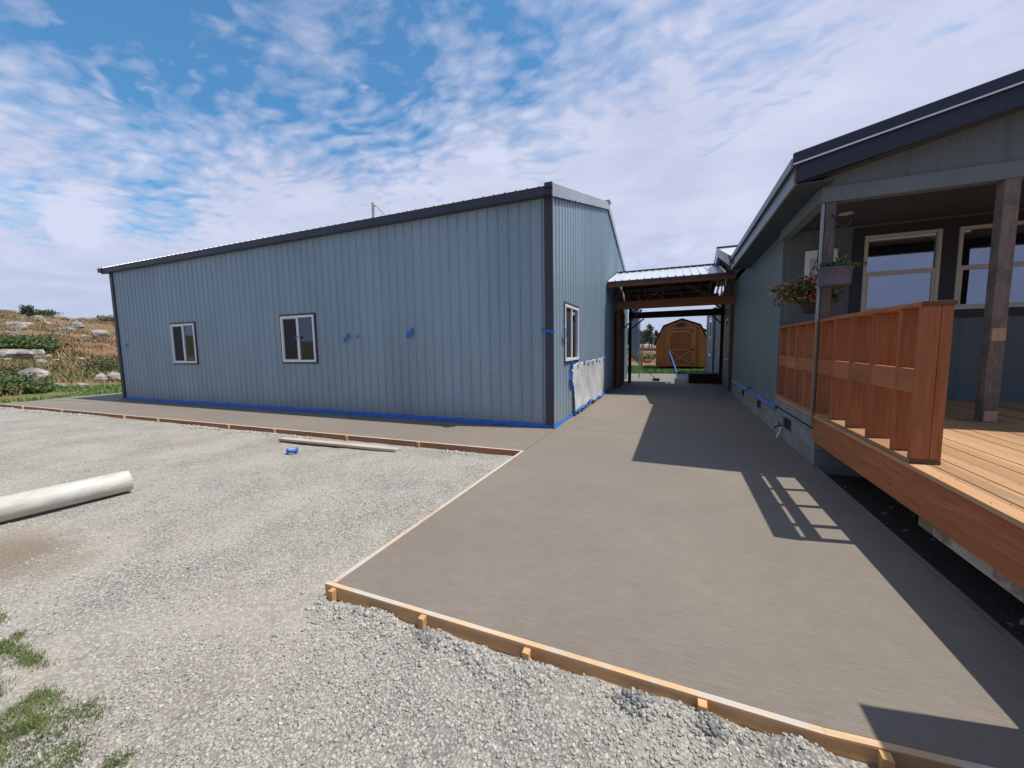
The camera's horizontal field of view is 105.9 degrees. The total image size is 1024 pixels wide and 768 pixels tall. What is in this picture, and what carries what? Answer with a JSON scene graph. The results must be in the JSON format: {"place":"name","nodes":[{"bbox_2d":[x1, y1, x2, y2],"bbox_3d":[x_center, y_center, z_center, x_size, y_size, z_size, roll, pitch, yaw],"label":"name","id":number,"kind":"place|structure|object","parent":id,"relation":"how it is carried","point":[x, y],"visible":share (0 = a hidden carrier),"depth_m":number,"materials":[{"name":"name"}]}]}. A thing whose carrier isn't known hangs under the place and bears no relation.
{"place":"outdoors","nodes":[
{"label":"outdoors","id":0,"kind":"place"},
{"bbox_2d":[0,311,1023,767],"bbox_3d":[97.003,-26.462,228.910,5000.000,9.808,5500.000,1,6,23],"label":"ground","id":1,"kind":"structure","parent":0,"point":[86,649],"depth_m":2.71,"materials":[{"name":"grey gravel"}]},
{"bbox_2d":[0,365,26,376],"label":"shrub","id":2,"kind":"object","parent":1,"relation":"on","point":[4,370],"visible":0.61,"depth_m":20.48,"materials":[{"name":"green plant"}]},
{"bbox_2d":[5,321,26,329],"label":"boulder","id":3,"kind":"object","parent":1,"relation":"on","point":[18,325],"visible":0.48,"depth_m":40.22,"materials":[{"name":"stone"}]},
{"bbox_2d":[0,349,33,358],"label":"boulder","id":4,"kind":"object","parent":1,"relation":"on","point":[17,353],"visible":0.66,"depth_m":26.11,"materials":[{"name":"stone"}]},
{"bbox_2d":[0,371,38,393],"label":"shrub","id":5,"kind":"object","parent":1,"relation":"on","point":[4,380],"visible":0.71,"depth_m":16.37,"materials":[{"name":"green plant"}]},
{"bbox_2d":[17,304,35,315],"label":"shrub","id":6,"kind":"object","parent":1,"relation":"on","point":[28,310],"visible":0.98,"depth_m":54.40,"materials":[{"name":"green plant"}]},
{"bbox_2d":[0,333,55,349],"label":"shrub","id":7,"kind":"object","parent":1,"relation":"on","point":[11,339],"visible":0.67,"depth_m":28.11,"materials":[{"name":"green plant"}]},
{"bbox_2d":[1,378,62,393],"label":"shrub","id":8,"kind":"object","parent":1,"relation":"on","point":[42,386],"visible":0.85,"depth_m":16.73,"materials":[{"name":"green plant"}]},
{"bbox_2d":[18,368,49,380],"bbox_3d":[-25.694,-0.291,20.766,1.681,1.167,1.175,1,6,23],"label":"boulder","id":9,"kind":"object","parent":1,"relation":"on","point":[40,373],"visible":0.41,"depth_m":20.53,"materials":[{"name":"stone"}]},
{"bbox_2d":[2,333,69,351],"bbox_3d":[-36.489,-3.064,29.392,4.098,1.647,4.544,-3,6,-25],"label":"shrub","id":10,"kind":"object","parent":1,"relation":"on","point":[49,345],"visible":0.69,"depth_m":28.96,"materials":[{"name":"green plant"}]},
{"bbox_2d":[31,349,44,358],"bbox_3d":[-33.231,-1.997,27.145,0.788,0.907,1.107,-3,6,-23],"label":"boulder","id":11,"kind":"object","parent":1,"relation":"on","point":[39,353],"visible":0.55,"depth_m":26.95,"materials":[{"name":"stone"}]},
{"bbox_2d":[0,313,97,363],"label":"scree","id":12,"kind":"structure","parent":1,"relation":"on","point":[49,328],"depth_m":37.70,"materials":[{"name":"stone"}]},
{"bbox_2d":[34,309,63,315],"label":"shrub","id":13,"kind":"object","parent":1,"relation":"on","point":[46,312],"visible":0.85,"depth_m":56.68,"materials":[{"name":"green plant"}]},
{"bbox_2d":[0,309,120,397],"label":"hill grass","id":14,"kind":"structure","parent":1,"relation":"on","point":[54,367],"depth_m":31.22,"materials":[{"name":"plant"}]},
{"bbox_2d":[0,337,120,383],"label":"red weeds","id":15,"kind":"object","parent":1,"relation":"on","point":[100,348],"visible":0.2,"depth_m":28.95,"materials":[{"name":"brown plant"}]},
{"bbox_2d":[0,354,121,402],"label":"green weeds","id":16,"kind":"object","parent":1,"relation":"on","point":[109,388],"visible":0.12,"depth_m":18.18,"materials":[{"name":"green plant"}]},
{"bbox_2d":[0,470,132,521],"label":"drain pipe","id":17,"kind":"object","parent":1,"relation":"on","point":[23,504],"visible":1,"depth_m":4.22,"materials":[{"name":"white plastic"}]},
{"bbox_2d":[62,326,73,330],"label":"boulder","id":18,"kind":"object","parent":1,"relation":"on","point":[67,328],"visible":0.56,"depth_m":43.50,"materials":[{"name":"stone"}]},
{"bbox_2d":[0,607,142,767],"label":"gravel weeds","id":19,"kind":"object","parent":1,"relation":"on","point":[29,727],"visible":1,"depth_m":1.80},
{"bbox_2d":[0,607,143,767],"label":"dead stems","id":20,"kind":"object","parent":1,"relation":"on","point":[55,715],"visible":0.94,"depth_m":1.79,"materials":[{"name":"beige plant"}]},
{"bbox_2d":[66,317,78,320],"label":"boulder","id":21,"kind":"object","parent":1,"relation":"on","point":[70,318],"visible":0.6,"depth_m":54.92,"materials":[{"name":"stone"}]},
{"bbox_2d":[68,320,84,328],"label":"boulder","id":22,"kind":"object","parent":1,"relation":"on","point":[77,324],"visible":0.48,"depth_m":48.62,"materials":[{"name":"stone"}]},
{"bbox_2d":[79,357,118,370],"bbox_3d":[-26.021,-1.220,24.719,3.020,1.091,2.250,1,6,23],"label":"shrub","id":23,"kind":"object","parent":1,"relation":"on","point":[99,364],"visible":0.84,"depth_m":24.34,"materials":[{"name":"green plant"}]},
{"bbox_2d":[91,329,108,337],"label":"boulder","id":24,"kind":"object","parent":1,"relation":"on","point":[95,333],"visible":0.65,"depth_m":41.95,"materials":[{"name":"stone"}]},
{"bbox_2d":[92,373,107,380],"bbox_3d":[-22.961,-0.241,21.659,0.972,0.763,0.650,2,6,27],"label":"boulder","id":25,"kind":"object","parent":1,"relation":"on","point":[100,376],"visible":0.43,"depth_m":21.44,"materials":[{"name":"stone"}]},
{"bbox_2d":[96,315,113,322],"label":"shrub","id":26,"kind":"object","parent":1,"relation":"on","point":[107,318],"visible":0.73,"depth_m":57.31,"materials":[{"name":"green plant"}]},
{"bbox_2d":[107,371,120,380],"bbox_3d":[-22.104,-0.254,21.742,1.057,0.943,0.971,3,7,38],"label":"boulder","id":27,"kind":"object","parent":1,"relation":"on","point":[111,374],"visible":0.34,"depth_m":21.32,"materials":[{"name":"stone"}]},
{"bbox_2d":[0,404,521,455],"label":"concrete form","id":28,"kind":"object","parent":1,"relation":"on","point":[468,448],"visible":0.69,"depth_m":7.58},
{"bbox_2d":[286,447,297,452],"bbox_3d":[-3.643,1.097,6.410,0.176,0.055,0.176,1,6,23],"label":"tape roll","id":29,"kind":"object","parent":1,"relation":"on","point":[292,450],"visible":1,"depth_m":6.35,"materials":[{"name":"blue plastic"}]},
{"bbox_2d":[278,437,400,451],"bbox_3d":[-3.076,1.047,6.760,2.632,0.040,0.140,1,6,21],"label":"loose plank","id":30,"kind":"object","parent":1,"relation":"on","point":[350,445],"visible":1,"depth_m":6.68,"materials":[{"name":"beige wood"}]},
{"bbox_2d":[97,181,627,428],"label":"metal shop building","id":31,"kind":"structure","parent":1,"relation":"on","point":[477,295],"depth_m":9.20,"materials":[{"name":"blue metal"}]},
{"bbox_2d":[169,322,198,364],"bbox_3d":[-10.206,-1.261,12.060,1.310,1.300,0.095,1,6,23],"label":"window","id":32,"kind":"structure","parent":31,"relation":"in","point":[184,344],"depth_m":12.03,"materials":[{"name":"white plastic"}]},
{"bbox_2d":[279,313,318,363],"bbox_3d":[-5.562,-1.178,10.102,1.310,1.290,0.095,1,6,23],"label":"window","id":33,"kind":"structure","parent":31,"relation":"in","point":[303,350],"depth_m":10.08,"materials":[{"name":"white plastic"}]},
{"bbox_2d":[124,397,553,428],"bbox_3d":[-6.491,0.655,10.640,15.870,0.094,0.031,1,6,23],"label":"masking tape","id":34,"kind":"object","parent":31,"relation":"attached to","point":[523,424],"visible":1,"depth_m":9.45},
{"bbox_2d":[406,328,412,338],"bbox_3d":[-2.292,-1.134,8.652,0.185,0.248,0.063,1,6,23],"label":"tape tab","id":35,"kind":"object","parent":31,"relation":"attached to","point":[409,333],"visible":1,"depth_m":8.63,"materials":[{"name":"blue plastic"}]},
{"bbox_2d":[541,329,554,334],"bbox_3d":[0.681,-1.002,7.394,0.282,0.121,0.039,1,6,20],"label":"tape tab","id":36,"kind":"object","parent":31,"relation":"attached to","point":[549,331],"visible":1,"depth_m":7.37,"materials":[{"name":"blue plastic"}]},
{"bbox_2d":[564,301,578,363],"bbox_3d":[1.325,-1.138,8.736,0.095,1.300,1.310,1,6,23],"label":"window","id":37,"kind":"structure","parent":31,"relation":"in","point":[571,312],"depth_m":8.70,"materials":[{"name":"white plastic"}]},
{"bbox_2d":[554,388,609,428],"bbox_3d":[2.188,0.496,10.773,0.031,0.097,7.040,1,6,23],"label":"masking tape","id":38,"kind":"object","parent":31,"relation":"attached to","point":[558,423],"visible":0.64,"depth_m":8.62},
{"bbox_2d":[570,357,605,412],"bbox_3d":[2.182,-0.069,10.578,0.119,1.298,4.362,1,6,23],"label":"plastic sheet","id":39,"kind":"object","parent":31,"relation":"attached to","point":[587,377],"visible":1,"depth_m":10.08,"materials":[{"name":"white plastic"}]},
{"bbox_2d":[371,202,376,217],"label":"utility pole","id":40,"kind":"object","parent":1,"relation":"on","point":[373,209],"visible":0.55,"depth_m":51.09,"materials":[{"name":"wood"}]},
{"bbox_2d":[332,450,523,582],"bbox_3d":[-0.532,1.248,4.344,0.038,0.093,3.622,1,6,23],"label":"concrete form","id":41,"kind":"object","parent":1,"relation":"on","point":[365,560],"visible":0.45,"depth_m":3.46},
{"bbox_2d":[0,393,1023,767],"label":"concrete walkway","id":42,"kind":"structure","parent":1,"relation":"on","point":[736,551],"depth_m":2.73,"materials":[{"name":"grey concrete"}]},
{"bbox_2d":[627,352,645,360],"bbox_3d":[12.463,-2.666,37.890,1.862,1.057,2.492,-5,7,-38],"label":"garden shrub","id":43,"kind":"object","parent":1,"relation":"on","point":[636,357],"visible":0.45,"depth_m":37.83,"materials":[{"name":"green plant"}]},
{"bbox_2d":[627,348,655,350],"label":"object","id":44,"kind":"structure","parent":1,"relation":"on","point":[653,349],"depth_m":73.39,"materials":[{"name":"grey"}]},
{"bbox_2d":[641,345,642,365],"bbox_3d":[9.559,-2.055,28.465,0.140,1.590,0.133,1,6,23],"label":"fence post","id":45,"kind":"object","parent":1,"relation":"on","point":[642,355],"visible":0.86,"depth_m":28.40,"materials":[{"name":"brown wood"}]},
{"bbox_2d":[640,330,643,343],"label":"tree","id":46,"kind":"object","parent":1,"relation":"on","point":[641,332],"visible":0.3,"depth_m":114.57,"materials":[{"name":"green plant"}]},
{"bbox_2d":[638,351,655,361],"bbox_3d":[12.364,-2.590,35.827,2.064,1.363,1.696,-2,6,-10],"label":"garden shrub","id":47,"kind":"object","parent":1,"relation":"on","point":[647,357],"visible":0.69,"depth_m":35.57,"materials":[{"name":"green plant"}]},
{"bbox_2d":[641,324,657,347],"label":"tree","id":48,"kind":"object","parent":1,"relation":"on","point":[650,339],"visible":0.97,"depth_m":109.89,"materials":[{"name":"green plant"}]},
{"bbox_2d":[325,581,994,767],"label":"concrete form","id":49,"kind":"object","parent":1,"relation":"on","point":[879,754],"visible":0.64,"depth_m":1.82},
{"bbox_2d":[654,318,705,368],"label":"garden shed","id":50,"kind":"structure","parent":1,"relation":"on","point":[683,340],"depth_m":24.58,"materials":[{"name":"brown wood"}]},
{"bbox_2d":[668,330,694,365],"bbox_3d":[10.774,-2.277,24.610,1.540,2.240,0.077,1,6,23],"label":"door","id":51,"kind":"structure","parent":50,"relation":"in","point":[680,343],"depth_m":24.61,"materials":[{"name":"brown wood"}]},
{"bbox_2d":[705,69,1023,477],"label":"house","id":52,"kind":"structure","parent":1,"relation":"on","point":[928,199],"depth_m":5.63,"materials":[{"name":"blue"}]},
{"bbox_2d":[708,317,711,355],"bbox_3d":[9.937,-2.359,19.384,0.030,1.900,1.300,1,6,23],"label":"window","id":53,"kind":"structure","parent":52,"relation":"in","point":[710,320],"depth_m":19.32,"materials":[{"name":"white plastic"}]},
{"bbox_2d":[724,318,728,360],"bbox_3d":[7.762,-1.609,13.990,0.020,1.500,0.780,1,6,23],"label":"window","id":54,"kind":"structure","parent":52,"relation":"in","point":[727,320],"depth_m":13.96,"materials":[{"name":"beige plastic"}]},
{"bbox_2d":[732,379,775,408],"bbox_3d":[5.823,0.149,9.559,0.030,0.061,5.780,1,6,23],"label":"masking tape","id":55,"kind":"object","parent":52,"relation":"attached to","point":[759,397],"visible":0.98,"depth_m":8.43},
{"bbox_2d":[762,216,852,313],"bbox_3d":[4.304,-1.744,5.656,1.056,1.420,0.863,4,7,40],"label":"hanging flower basket","id":56,"kind":"object","parent":52,"relation":"hanging from","point":[803,292],"visible":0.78,"depth_m":5.57,"materials":[{"name":"green plant"}]},
{"bbox_2d":[812,214,867,287],"bbox_3d":[3.887,-1.613,4.572,0.392,0.878,0.445,-4,6,-30],"label":"hanging planter","id":57,"kind":"object","parent":52,"relation":"hanging from","point":[837,273],"visible":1,"depth_m":4.53,"materials":[{"name":"green leaves"},{"name":"mauve grey plastic"}]},
{"bbox_2d":[860,228,942,311],"bbox_3d":[6.121,-1.758,6.115,0.920,1.220,0.085,1,6,23],"label":"window","id":58,"kind":"structure","parent":52,"relation":"in","point":[902,268],"depth_m":6.10,"materials":[{"name":"beige plastic"}]},
{"bbox_2d":[953,220,1023,309],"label":"window","id":59,"kind":"structure","parent":52,"relation":"in","point":[974,242],"depth_m":5.76,"materials":[{"name":"beige plastic"}]},
{"bbox_2d":[774,395,1023,602],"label":"wooden deck","id":60,"kind":"structure","parent":1,"relation":"on","point":[965,499],"depth_m":2.78,"materials":[{"name":"brown wood"}]},
{"bbox_2d":[776,300,957,464],"bbox_3d":[3.941,-0.202,4.824,0.194,1.216,4.298,1,6,23],"label":"deck railing","id":61,"kind":"object","parent":60,"relation":"on","point":[882,378],"visible":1,"depth_m":3.52,"materials":[{"name":"brown wood"}]},
{"bbox_2d":[814,466,1023,652],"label":"concrete form","id":62,"kind":"object","parent":1,"relation":"on","point":[998,626],"visible":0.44,"depth_m":2.62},
{"bbox_2d":[0,0,1023,344],"label":"sky","id":63,"kind":"structure","parent":0,"point":[131,130],"materials":[{"name":"blue"}]},
{"bbox_2d":[627,365,705,373],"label":"back lawn","id":64,"kind":"structure","parent":0,"point":[651,369],"depth_m":23.74,"materials":[{"name":"green plant"}]},
{"bbox_2d":[602,373,738,400],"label":"breezeway floor","id":65,"kind":"structure","parent":0,"point":[673,386],"depth_m":13.92,"materials":[{"name":"concrete"}]},
{"bbox_2d":[638,309,640,377],"bbox_3d":[6.192,-1.987,18.772,0.055,3.400,0.055,1,6,23],"label":"downspout","id":66,"kind":"object","parent":65,"relation":"on","point":[639,348],"visible":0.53,"depth_m":18.77,"materials":[{"name":"metal"}]},
{"bbox_2d":[628,353,659,380],"bbox_3d":[5.713,-0.742,16.909,1.789,1.292,0.294,-3,6,-21],"label":"push broom","id":67,"kind":"object","parent":65,"relation":"on","point":[655,379],"visible":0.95,"depth_m":17.12,"materials":[{"name":"black plastic"}]},
{"bbox_2d":[607,263,736,392],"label":"breezeway roof","id":68,"kind":"structure","parent":65,"relation":"on","point":[681,286],"depth_m":13.88,"materials":[{"name":"brown wood"}]},
{"bbox_2d":[669,350,677,373],"bbox_3d":[9.544,-1.333,22.932,0.099,1.261,3.940,1,6,15],"label":"blue tool","id":69,"kind":"object","parent":65,"relation":"on","point":[673,362],"visible":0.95,"depth_m":22.71,"materials":[{"name":"paint"}]},
{"bbox_2d":[687,372,718,382],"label":"platform","id":70,"kind":"structure","parent":65,"relation":"on","point":[703,377],"depth_m":15.92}
]}

